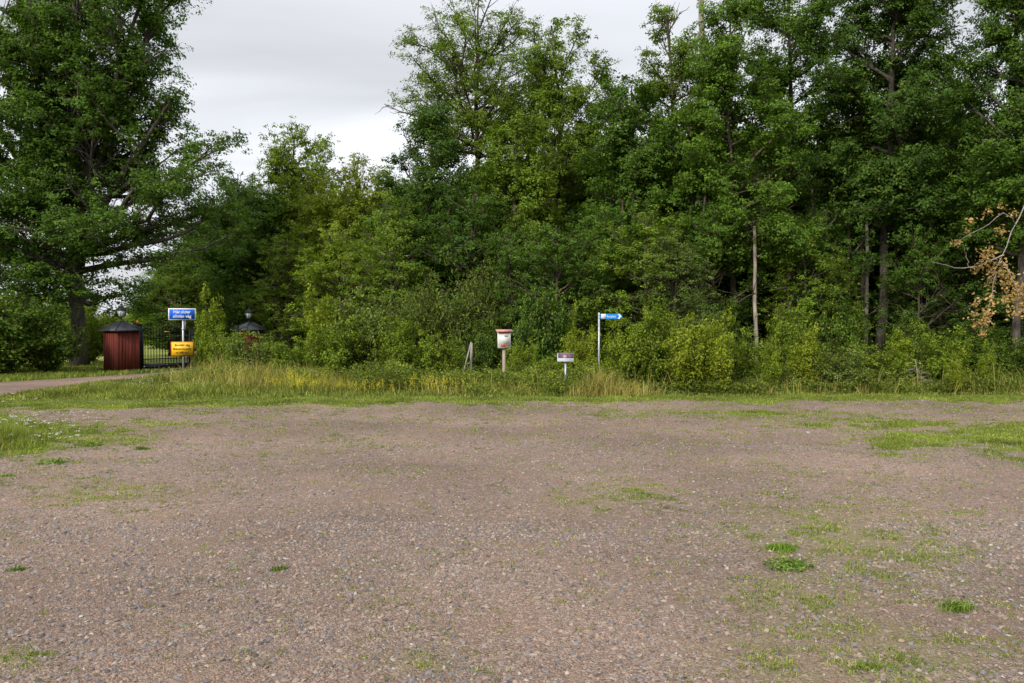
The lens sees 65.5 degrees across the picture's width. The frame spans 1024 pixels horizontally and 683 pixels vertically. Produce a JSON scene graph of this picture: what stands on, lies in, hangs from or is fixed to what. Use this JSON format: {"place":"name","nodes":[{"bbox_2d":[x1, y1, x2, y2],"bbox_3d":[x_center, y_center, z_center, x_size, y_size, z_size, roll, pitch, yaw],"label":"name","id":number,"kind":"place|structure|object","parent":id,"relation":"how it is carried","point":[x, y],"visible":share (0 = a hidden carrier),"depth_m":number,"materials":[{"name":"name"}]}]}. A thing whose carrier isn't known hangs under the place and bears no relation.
{"place":"outdoors","nodes":[
{"label":"outdoors","id":0,"kind":"place"},
{"bbox_2d":[0,349,197,394],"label":"gravel road","id":1,"kind":"structure","parent":0,"point":[10,387],"depth_m":23.16,"materials":[{"name":"grey gravel"}]},
{"bbox_2d":[64,344,266,363],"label":"field","id":2,"kind":"structure","parent":0,"point":[149,354],"depth_m":45.03,"materials":[{"name":"green plant"}]},
{"bbox_2d":[65,299,111,334],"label":"field bush","id":3,"kind":"object","parent":2,"relation":"on","point":[95,319],"visible":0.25,"depth_m":79.61,"materials":[{"name":"green plant"}]},
{"bbox_2d":[110,259,218,355],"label":"woodland tree","id":4,"kind":"object","parent":2,"relation":"on","point":[157,315],"visible":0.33,"depth_m":45.32,"materials":[{"name":"green plant"}]},
{"bbox_2d":[140,253,224,357],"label":"young tree","id":5,"kind":"object","parent":2,"relation":"on","point":[174,279],"visible":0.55,"depth_m":41.45,"materials":[{"name":"green plant"}]},
{"bbox_2d":[196,189,316,349],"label":"woodland tree","id":6,"kind":"object","parent":2,"relation":"on","point":[241,258],"visible":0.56,"depth_m":41.51,"materials":[{"name":"green plant"}]},
{"bbox_2d":[0,0,1022,317],"label":"sky","id":7,"kind":"structure","parent":0,"point":[253,65],"materials":[{"name":"white"}]},
{"bbox_2d":[0,335,1023,405],"bbox_3d":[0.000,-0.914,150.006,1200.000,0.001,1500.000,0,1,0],"label":"ground","id":8,"kind":"structure","parent":0,"point":[144,400],"depth_m":18.67,"materials":[{"name":"green plant"}]},
{"bbox_2d":[0,289,75,373],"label":"shrub","id":9,"kind":"object","parent":8,"relation":"on","point":[14,347],"visible":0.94,"depth_m":26.63,"materials":[{"name":"green plant"}]},
{"bbox_2d":[13,296,98,372],"bbox_3d":[-16.326,-0.252,27.971,3.016,2.801,2.440,0,1,9],"label":"shrub","id":10,"kind":"object","parent":8,"relation":"on","point":[53,356],"visible":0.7,"depth_m":27.69,"materials":[{"name":"green plant"}]},
{"bbox_2d":[69,316,114,362],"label":"shrub","id":11,"kind":"object","parent":8,"relation":"on","point":[97,346],"visible":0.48,"depth_m":35.22,"materials":[{"name":"green plant"}]},
{"bbox_2d":[98,321,143,372],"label":"gate pillar","id":12,"kind":"structure","parent":8,"relation":"on","point":[121,345],"depth_m":29.03,"materials":[{"name":"red paint"}]},
{"bbox_2d":[0,0,259,366],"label":"oak tree","id":13,"kind":"object","parent":8,"relation":"on","point":[77,108],"visible":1,"depth_m":31.62,"materials":[{"name":"green plant"}]},
{"bbox_2d":[0,360,304,383],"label":"roadside grass","id":14,"kind":"structure","parent":8,"relation":"on","point":[66,370],"depth_m":27.17,"materials":[{"name":"green plant"}]},
{"bbox_2d":[168,308,195,372],"bbox_3d":[-10.358,0.118,25.025,0.804,2.316,0.120,0,1,-14],"label":"road sign","id":15,"kind":"object","parent":8,"relation":"on","point":[183,348],"visible":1,"depth_m":24.98,"materials":[{"name":"metal"}]},
{"bbox_2d":[133,324,238,370],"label":"iron gate","id":16,"kind":"structure","parent":8,"relation":"on","point":[159,365],"depth_m":30.68,"materials":[{"name":"black metal"}]},
{"bbox_2d":[230,322,267,352],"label":"gate pillar","id":17,"kind":"structure","parent":8,"relation":"on","point":[251,326],"depth_m":33.70,"materials":[{"name":"grey metal"}]},
{"bbox_2d":[231,225,334,354],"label":"young tree","id":18,"kind":"object","parent":8,"relation":"on","point":[288,260],"visible":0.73,"depth_m":36.52,"materials":[{"name":"green plant"}]},
{"bbox_2d":[3,364,864,442],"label":"flower stems","id":19,"kind":"object","parent":8,"relation":"on","point":[309,391],"visible":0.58,"depth_m":18.97,"materials":[{"name":"green plant"}]},
{"bbox_2d":[234,367,511,390],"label":"yellow flowers","id":20,"kind":"object","parent":19,"relation":"attached to","point":[338,384],"visible":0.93,"depth_m":19.13,"materials":[{"name":"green plant"}]},
{"bbox_2d":[496,329,512,379],"bbox_3d":[-0.205,0.519,20.501,0.417,1.666,0.262,0,1,-6],"label":"visitor box","id":21,"kind":"object","parent":8,"relation":"on","point":[503,338],"visible":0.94,"depth_m":20.44,"materials":[{"name":"white wood"}]},
{"bbox_2d":[157,348,1023,397],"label":"straw grass","id":22,"kind":"structure","parent":8,"relation":"on","point":[607,386],"depth_m":19.62,"materials":[{"name":"green plant"}]},
{"bbox_2d":[600,319,648,381],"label":"shrub","id":23,"kind":"object","parent":8,"relation":"on","point":[610,346],"visible":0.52,"depth_m":20.38,"materials":[{"name":"green plant"}]},
{"bbox_2d":[614,300,677,383],"bbox_3d":[3.571,0.099,20.469,1.684,2.348,2.082,1,1,30],"label":"shrub","id":24,"kind":"object","parent":8,"relation":"on","point":[655,335],"visible":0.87,"depth_m":20.14,"materials":[{"name":"green plant"}]},
{"bbox_2d":[660,311,727,392],"bbox_3d":[4.507,0.265,19.538,1.719,2.042,1.696,0,1,14],"label":"shrub","id":25,"kind":"object","parent":8,"relation":"on","point":[690,359],"visible":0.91,"depth_m":19.36,"materials":[{"name":"green plant"}]},
{"bbox_2d":[702,306,738,392],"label":"shrub","id":26,"kind":"object","parent":8,"relation":"on","point":[722,364],"visible":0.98,"depth_m":19.15,"materials":[{"name":"green plant"}]},
{"bbox_2d":[724,326,761,383],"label":"shrub","id":27,"kind":"object","parent":8,"relation":"on","point":[740,363],"visible":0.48,"depth_m":20.48,"materials":[{"name":"green plant"}]},
{"bbox_2d":[755,333,782,388],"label":"shrub","id":28,"kind":"object","parent":8,"relation":"on","point":[771,370],"visible":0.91,"depth_m":19.81,"materials":[{"name":"green plant"}]},
{"bbox_2d":[786,321,833,385],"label":"shrub","id":29,"kind":"object","parent":8,"relation":"on","point":[807,360],"visible":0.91,"depth_m":20.18,"materials":[{"name":"green plant"}]},
{"bbox_2d":[810,343,875,386],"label":"shrub","id":30,"kind":"object","parent":8,"relation":"on","point":[847,365],"visible":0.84,"depth_m":19.84,"materials":[{"name":"green plant"}]},
{"bbox_2d":[846,341,910,382],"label":"shrub","id":31,"kind":"object","parent":8,"relation":"on","point":[877,363],"visible":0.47,"depth_m":20.49,"materials":[{"name":"green plant"}]},
{"bbox_2d":[916,324,975,381],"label":"shrub","id":32,"kind":"object","parent":8,"relation":"on","point":[937,356],"visible":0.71,"depth_m":20.45,"materials":[{"name":"green plant"}]},
{"bbox_2d":[942,345,969,391],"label":"shrub","id":33,"kind":"object","parent":8,"relation":"on","point":[955,375],"visible":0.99,"depth_m":19.46,"materials":[{"name":"green plant"}]},
{"bbox_2d":[975,339,1003,384],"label":"shrub","id":34,"kind":"object","parent":8,"relation":"on","point":[990,360],"visible":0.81,"depth_m":19.87,"materials":[{"name":"green plant"}]},
{"bbox_2d":[0,397,1023,682],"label":"gravel lot","id":35,"kind":"structure","parent":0,"point":[516,615],"depth_m":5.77,"materials":[{"name":"grey gravel"}]},
{"bbox_2d":[0,410,64,459],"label":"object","id":36,"kind":"structure","parent":35,"relation":"on","point":[21,436],"depth_m":10.96,"materials":[{"name":"green plant"}]},
{"bbox_2d":[0,393,1023,682],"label":"gravel weeds","id":37,"kind":"object","parent":35,"relation":"on","point":[990,433],"visible":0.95,"depth_m":10.65,"materials":[{"name":"green plant"}]},
{"bbox_2d":[760,555,814,573],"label":"weed tuft","id":38,"kind":"object","parent":35,"relation":"on","point":[789,563],"visible":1,"depth_m":5.27,"materials":[{"name":"green plant"}]},
{"bbox_2d":[935,597,977,613],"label":"weed tuft","id":39,"kind":"object","parent":35,"relation":"on","point":[957,606],"visible":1,"depth_m":4.46,"materials":[{"name":"green plant"}]},
{"bbox_2d":[265,341,1005,377],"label":"forest floor","id":40,"kind":"structure","parent":0,"point":[500,368],"depth_m":56.90,"materials":[{"name":"green plant"}]},
{"bbox_2d":[193,283,227,367],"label":"shrub","id":41,"kind":"object","parent":40,"relation":"on","point":[205,326],"visible":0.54,"depth_m":25.43,"materials":[{"name":"green plant"}]},
{"bbox_2d":[173,160,267,340],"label":"broadleaf tree","id":42,"kind":"object","parent":40,"relation":"on","point":[223,225],"visible":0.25,"depth_m":45.83,"materials":[{"name":"green plant"}]},
{"bbox_2d":[203,322,251,367],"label":"shrub","id":43,"kind":"object","parent":40,"relation":"on","point":[214,346],"visible":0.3,"depth_m":24.31,"materials":[{"name":"green plant"}]},
{"bbox_2d":[188,180,271,334],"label":"woodland tree","id":44,"kind":"object","parent":40,"relation":"on","point":[192,265],"visible":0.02,"depth_m":47.17,"materials":[{"name":"green plant"}]},
{"bbox_2d":[219,331,275,368],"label":"shrub","id":45,"kind":"object","parent":40,"relation":"on","point":[239,354],"visible":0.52,"depth_m":23.47,"materials":[{"name":"green plant"}]},
{"bbox_2d":[260,335,315,371],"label":"shrub","id":46,"kind":"object","parent":40,"relation":"on","point":[283,355],"visible":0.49,"depth_m":23.30,"materials":[{"name":"green plant"}]},
{"bbox_2d":[230,116,349,355],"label":"broadleaf tree","id":47,"kind":"object","parent":40,"relation":"on","point":[292,178],"visible":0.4,"depth_m":43.30,"materials":[{"name":"green plant"}]},
{"bbox_2d":[250,196,364,336],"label":"woodland tree","id":48,"kind":"object","parent":40,"relation":"on","point":[314,242],"visible":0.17,"depth_m":40.58,"materials":[{"name":"green plant"}]},
{"bbox_2d":[300,281,334,370],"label":"shrub","id":49,"kind":"object","parent":40,"relation":"on","point":[313,319],"visible":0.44,"depth_m":24.65,"materials":[{"name":"green plant"}]},
{"bbox_2d":[281,220,387,336],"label":"young tree","id":50,"kind":"object","parent":40,"relation":"on","point":[337,250],"visible":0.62,"depth_m":29.66,"materials":[{"name":"green plant"}]},
{"bbox_2d":[303,313,366,375],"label":"shrub","id":51,"kind":"object","parent":40,"relation":"on","point":[337,354],"visible":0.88,"depth_m":22.79,"materials":[{"name":"green plant"}]},
{"bbox_2d":[291,151,411,326],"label":"broadleaf tree","id":52,"kind":"object","parent":40,"relation":"on","point":[344,215],"visible":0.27,"depth_m":40.00,"materials":[{"name":"green plant"}]},
{"bbox_2d":[325,198,395,331],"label":"woodland tree","id":53,"kind":"object","parent":40,"relation":"on","point":[364,218],"visible":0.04,"depth_m":39.40,"materials":[{"name":"green plant"}]},
{"bbox_2d":[326,285,397,378],"bbox_3d":[-4.398,-0.215,23.789,1.997,2.871,1.970,0,1,11],"label":"shrub","id":54,"kind":"object","parent":40,"relation":"on","point":[374,327],"visible":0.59,"depth_m":23.33,"materials":[{"name":"green plant"}]},
{"bbox_2d":[323,187,442,337],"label":"young tree","id":55,"kind":"object","parent":40,"relation":"on","point":[391,240],"visible":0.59,"depth_m":26.60,"materials":[{"name":"green plant"}]},
{"bbox_2d":[369,313,428,376],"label":"shrub","id":56,"kind":"object","parent":40,"relation":"on","point":[402,350],"visible":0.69,"depth_m":22.68,"materials":[{"name":"green plant"}]},
{"bbox_2d":[382,262,460,376],"bbox_3d":[-2.802,-0.646,24.906,2.328,3.712,2.510,0,1,21],"label":"shrub","id":57,"kind":"object","parent":40,"relation":"on","point":[421,315],"visible":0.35,"depth_m":24.74,"materials":[{"name":"green plant"}]},
{"bbox_2d":[358,94,493,339],"bbox_3d":[-3.195,-3.951,29.790,5.086,10.163,4.994,0,1,0],"label":"broadleaf tree","id":58,"kind":"object","parent":40,"relation":"on","point":[440,154],"visible":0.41,"depth_m":29.23,"materials":[{"name":"green plant"}]},
{"bbox_2d":[415,329,469,376],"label":"shrub","id":59,"kind":"object","parent":40,"relation":"on","point":[434,357],"visible":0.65,"depth_m":22.27,"materials":[{"name":"green plant"}]},
{"bbox_2d":[405,182,533,333],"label":"young tree","id":60,"kind":"object","parent":40,"relation":"on","point":[473,226],"visible":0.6,"depth_m":26.94,"materials":[{"name":"green plant"}]},
{"bbox_2d":[425,246,521,371],"bbox_3d":[-1.168,-0.925,25.378,2.806,4.264,3.025,0,1,23],"label":"shrub","id":61,"kind":"object","parent":40,"relation":"on","point":[479,302],"visible":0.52,"depth_m":24.99,"materials":[{"name":"green plant"}]},
{"bbox_2d":[377,0,570,285],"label":"ash tree","id":62,"kind":"object","parent":40,"relation":"on","point":[475,118],"visible":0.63,"depth_m":33.16,"materials":[{"name":"green plant"}]},
{"bbox_2d":[460,318,512,373],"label":"shrub","id":63,"kind":"object","parent":40,"relation":"on","point":[487,351],"visible":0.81,"depth_m":23.62,"materials":[{"name":"green plant"}]},
{"bbox_2d":[458,103,572,343],"bbox_3d":[0.102,-3.669,29.005,4.606,9.587,4.398,0,1,18],"label":"broadleaf tree","id":64,"kind":"object","parent":40,"relation":"on","point":[516,208],"visible":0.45,"depth_m":28.37,"materials":[{"name":"green plant"}]},
{"bbox_2d":[464,225,573,365],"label":"young tree","id":65,"kind":"object","parent":40,"relation":"on","point":[504,266],"visible":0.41,"depth_m":25.57,"materials":[{"name":"green plant"}]},
{"bbox_2d":[505,337,543,373],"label":"shrub","id":66,"kind":"object","parent":40,"relation":"on","point":[521,356],"visible":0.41,"depth_m":22.03,"materials":[{"name":"green plant"}]},
{"bbox_2d":[501,280,571,371],"bbox_3d":[0.823,-0.298,23.199,2.142,3.060,1.733,0,1,-14],"label":"shrub","id":67,"kind":"object","parent":40,"relation":"on","point":[540,332],"visible":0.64,"depth_m":22.99,"materials":[{"name":"green plant"}]},
{"bbox_2d":[479,153,598,331],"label":"woodland tree","id":68,"kind":"object","parent":40,"relation":"on","point":[573,211],"visible":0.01,"depth_m":35.40,"materials":[{"name":"green plant"}]},
{"bbox_2d":[490,13,620,318],"bbox_3d":[1.963,-6.210,31.599,6.218,14.582,5.970,0,1,0],"label":"broadleaf tree","id":69,"kind":"object","parent":40,"relation":"on","point":[550,105],"visible":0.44,"depth_m":31.02,"materials":[{"name":"green plant"}]},
{"bbox_2d":[499,221,625,365],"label":"young tree","id":70,"kind":"object","parent":40,"relation":"on","point":[570,273],"visible":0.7,"depth_m":25.13,"materials":[{"name":"green plant"}]},
{"bbox_2d":[556,324,605,378],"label":"shrub","id":71,"kind":"object","parent":40,"relation":"on","point":[581,352],"visible":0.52,"depth_m":21.57,"materials":[{"name":"green plant"}]},
{"bbox_2d":[149,351,1023,394],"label":"undergrowth","id":72,"kind":"object","parent":40,"relation":"on","point":[404,369],"visible":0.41,"depth_m":19.76,"materials":[{"name":"green plant"}]},
{"bbox_2d":[522,202,654,363],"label":"young tree","id":73,"kind":"object","parent":40,"relation":"on","point":[599,236],"visible":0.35,"depth_m":26.04,"materials":[{"name":"green plant"}]},
{"bbox_2d":[579,298,638,367],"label":"shrub","id":74,"kind":"object","parent":40,"relation":"on","point":[604,331],"visible":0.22,"depth_m":25.17,"materials":[{"name":"green plant"}]},
{"bbox_2d":[565,72,690,324],"bbox_3d":[4.240,-4.166,28.163,4.799,10.605,4.985,0,1,0],"label":"broadleaf tree","id":75,"kind":"object","parent":40,"relation":"on","point":[648,168],"visible":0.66,"depth_m":27.47,"materials":[{"name":"green plant"}]},
{"bbox_2d":[559,203,707,338],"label":"young tree","id":76,"kind":"object","parent":40,"relation":"on","point":[627,248],"visible":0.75,"depth_m":24.61,"materials":[{"name":"green plant"}]},
{"bbox_2d":[602,137,729,351],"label":"woodland tree","id":77,"kind":"object","parent":40,"relation":"on","point":[708,306],"visible":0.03,"depth_m":34.70,"materials":[{"name":"green plant"}]},
{"bbox_2d":[606,1,735,358],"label":"broadleaf tree","id":78,"kind":"object","parent":40,"relation":"on","point":[667,86],"visible":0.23,"depth_m":29.49,"materials":[{"name":"green plant"}]},
{"bbox_2d":[626,232,736,373],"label":"young tree","id":79,"kind":"object","parent":40,"relation":"on","point":[682,270],"visible":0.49,"depth_m":23.71,"materials":[{"name":"green plant"}]},
{"bbox_2d":[691,285,743,350],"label":"shrub","id":80,"kind":"object","parent":40,"relation":"on","point":[731,305],"visible":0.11,"depth_m":24.74,"materials":[{"name":"green plant"}]},
{"bbox_2d":[661,200,785,340],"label":"young tree","id":81,"kind":"object","parent":40,"relation":"on","point":[740,304],"visible":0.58,"depth_m":25.73,"materials":[{"name":"green plant"}]},
{"bbox_2d":[648,0,826,348],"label":"broadleaf tree","id":82,"kind":"object","parent":40,"relation":"on","point":[717,62],"visible":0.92,"depth_m":25.97,"materials":[{"name":"green plant"}]},
{"bbox_2d":[753,226,764,363],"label":"dead tree","id":83,"kind":"object","parent":40,"relation":"on","point":[755,256],"visible":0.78,"depth_m":25.21,"materials":[{"name":"grey wood"}]},
{"bbox_2d":[689,126,843,359],"bbox_3d":[11.236,-4.238,35.975,7.161,10.477,7.805,0,1,6],"label":"woodland tree","id":84,"kind":"object","parent":40,"relation":"on","point":[739,280],"visible":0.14,"depth_m":34.78,"materials":[{"name":"green plant"}]},
{"bbox_2d":[757,300,822,372],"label":"shrub","id":85,"kind":"object","parent":40,"relation":"on","point":[780,329],"visible":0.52,"depth_m":21.53,"materials":[{"name":"green plant"}]},
{"bbox_2d":[734,0,866,314],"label":"broadleaf tree","id":86,"kind":"object","parent":40,"relation":"on","point":[795,28],"visible":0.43,"depth_m":29.12,"materials":[{"name":"green plant"}]},
{"bbox_2d":[750,211,859,350],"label":"young tree","id":87,"kind":"object","parent":40,"relation":"on","point":[807,283],"visible":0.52,"depth_m":25.30,"materials":[{"name":"green plant"}]},
{"bbox_2d":[757,200,894,332],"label":"young tree","id":88,"kind":"object","parent":40,"relation":"on","point":[857,258],"visible":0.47,"depth_m":25.99,"materials":[{"name":"green plant"}]},
{"bbox_2d":[807,296,872,363],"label":"shrub","id":89,"kind":"object","parent":40,"relation":"on","point":[838,334],"visible":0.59,"depth_m":24.25,"materials":[{"name":"green plant"}]},
{"bbox_2d":[811,254,876,343],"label":"young tree","id":90,"kind":"object","parent":40,"relation":"on","point":[846,288],"visible":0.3,"depth_m":25.40,"materials":[{"name":"green plant"}]},
{"bbox_2d":[801,52,903,344],"bbox_3d":[12.756,-4.761,29.287,4.141,11.766,4.016,0,1,0],"label":"broadleaf tree","id":91,"kind":"object","parent":40,"relation":"on","point":[884,144],"visible":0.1,"depth_m":28.50,"materials":[{"name":"green plant"}]},
{"bbox_2d":[801,148,936,352],"bbox_3d":[15.948,-4.221,35.744,6.528,10.440,7.049,0,1,6],"label":"woodland tree","id":92,"kind":"object","parent":40,"relation":"on","point":[875,228],"visible":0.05,"depth_m":34.65,"materials":[{"name":"green plant"}]},
{"bbox_2d":[792,0,1018,359],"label":"oak tree","id":93,"kind":"object","parent":40,"relation":"on","point":[900,174],"visible":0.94,"depth_m":26.32,"materials":[{"name":"green plant"}]},
{"bbox_2d":[885,322,925,379],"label":"shrub","id":94,"kind":"object","parent":40,"relation":"on","point":[898,345],"visible":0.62,"depth_m":20.91,"materials":[{"name":"green plant"}]},
{"bbox_2d":[867,318,947,377],"bbox_3d":[12.072,0.245,23.956,1.793,1.930,2.216,-1,1,-28],"label":"shrub","id":95,"kind":"object","parent":40,"relation":"on","point":[917,335],"visible":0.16,"depth_m":23.93,"materials":[{"name":"green plant"}]},
{"bbox_2d":[867,224,962,346],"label":"young tree","id":96,"kind":"object","parent":40,"relation":"on","point":[920,282],"visible":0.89,"depth_m":25.55,"materials":[{"name":"green plant"}]},
{"bbox_2d":[869,149,1002,341],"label":"woodland tree","id":97,"kind":"object","parent":40,"relation":"on","point":[900,256],"visible":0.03,"depth_m":34.54,"materials":[{"name":"green plant"}]},
{"bbox_2d":[856,196,1017,350],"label":"young tree","id":98,"kind":"object","parent":40,"relation":"on","point":[962,310],"visible":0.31,"depth_m":26.83,"materials":[{"name":"green plant"}]},
{"bbox_2d":[889,65,1021,337],"bbox_3d":[17.565,-4.746,30.856,5.538,11.697,5.316,0,1,24],"label":"broadleaf tree","id":99,"kind":"object","parent":40,"relation":"on","point":[968,112],"visible":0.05,"depth_m":30.33,"materials":[{"name":"green plant"}]},
{"bbox_2d":[908,191,1018,333],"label":"young tree","id":100,"kind":"object","parent":40,"relation":"on","point":[1000,290],"visible":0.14,"depth_m":27.39,"materials":[{"name":"green plant"}]},
{"bbox_2d":[909,0,1023,357],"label":"oak tree","id":101,"kind":"object","parent":40,"relation":"on","point":[1006,195],"visible":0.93,"depth_m":24.62,"materials":[{"name":"green plant"}]},
{"bbox_2d":[944,323,1023,376],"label":"shrub","id":102,"kind":"object","parent":40,"relation":"on","point":[977,340],"visible":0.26,"depth_m":24.26,"materials":[{"name":"green plant"}]},
{"bbox_2d":[945,208,1023,357],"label":"young tree","id":103,"kind":"object","parent":40,"relation":"on","point":[1011,260],"visible":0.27,"depth_m":26.16,"materials":[{"name":"green plant"}]},
{"bbox_2d":[976,337,1023,378],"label":"shrub","id":104,"kind":"object","parent":40,"relation":"on","point":[1010,361],"visible":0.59,"depth_m":21.13,"materials":[{"name":"green plant"}]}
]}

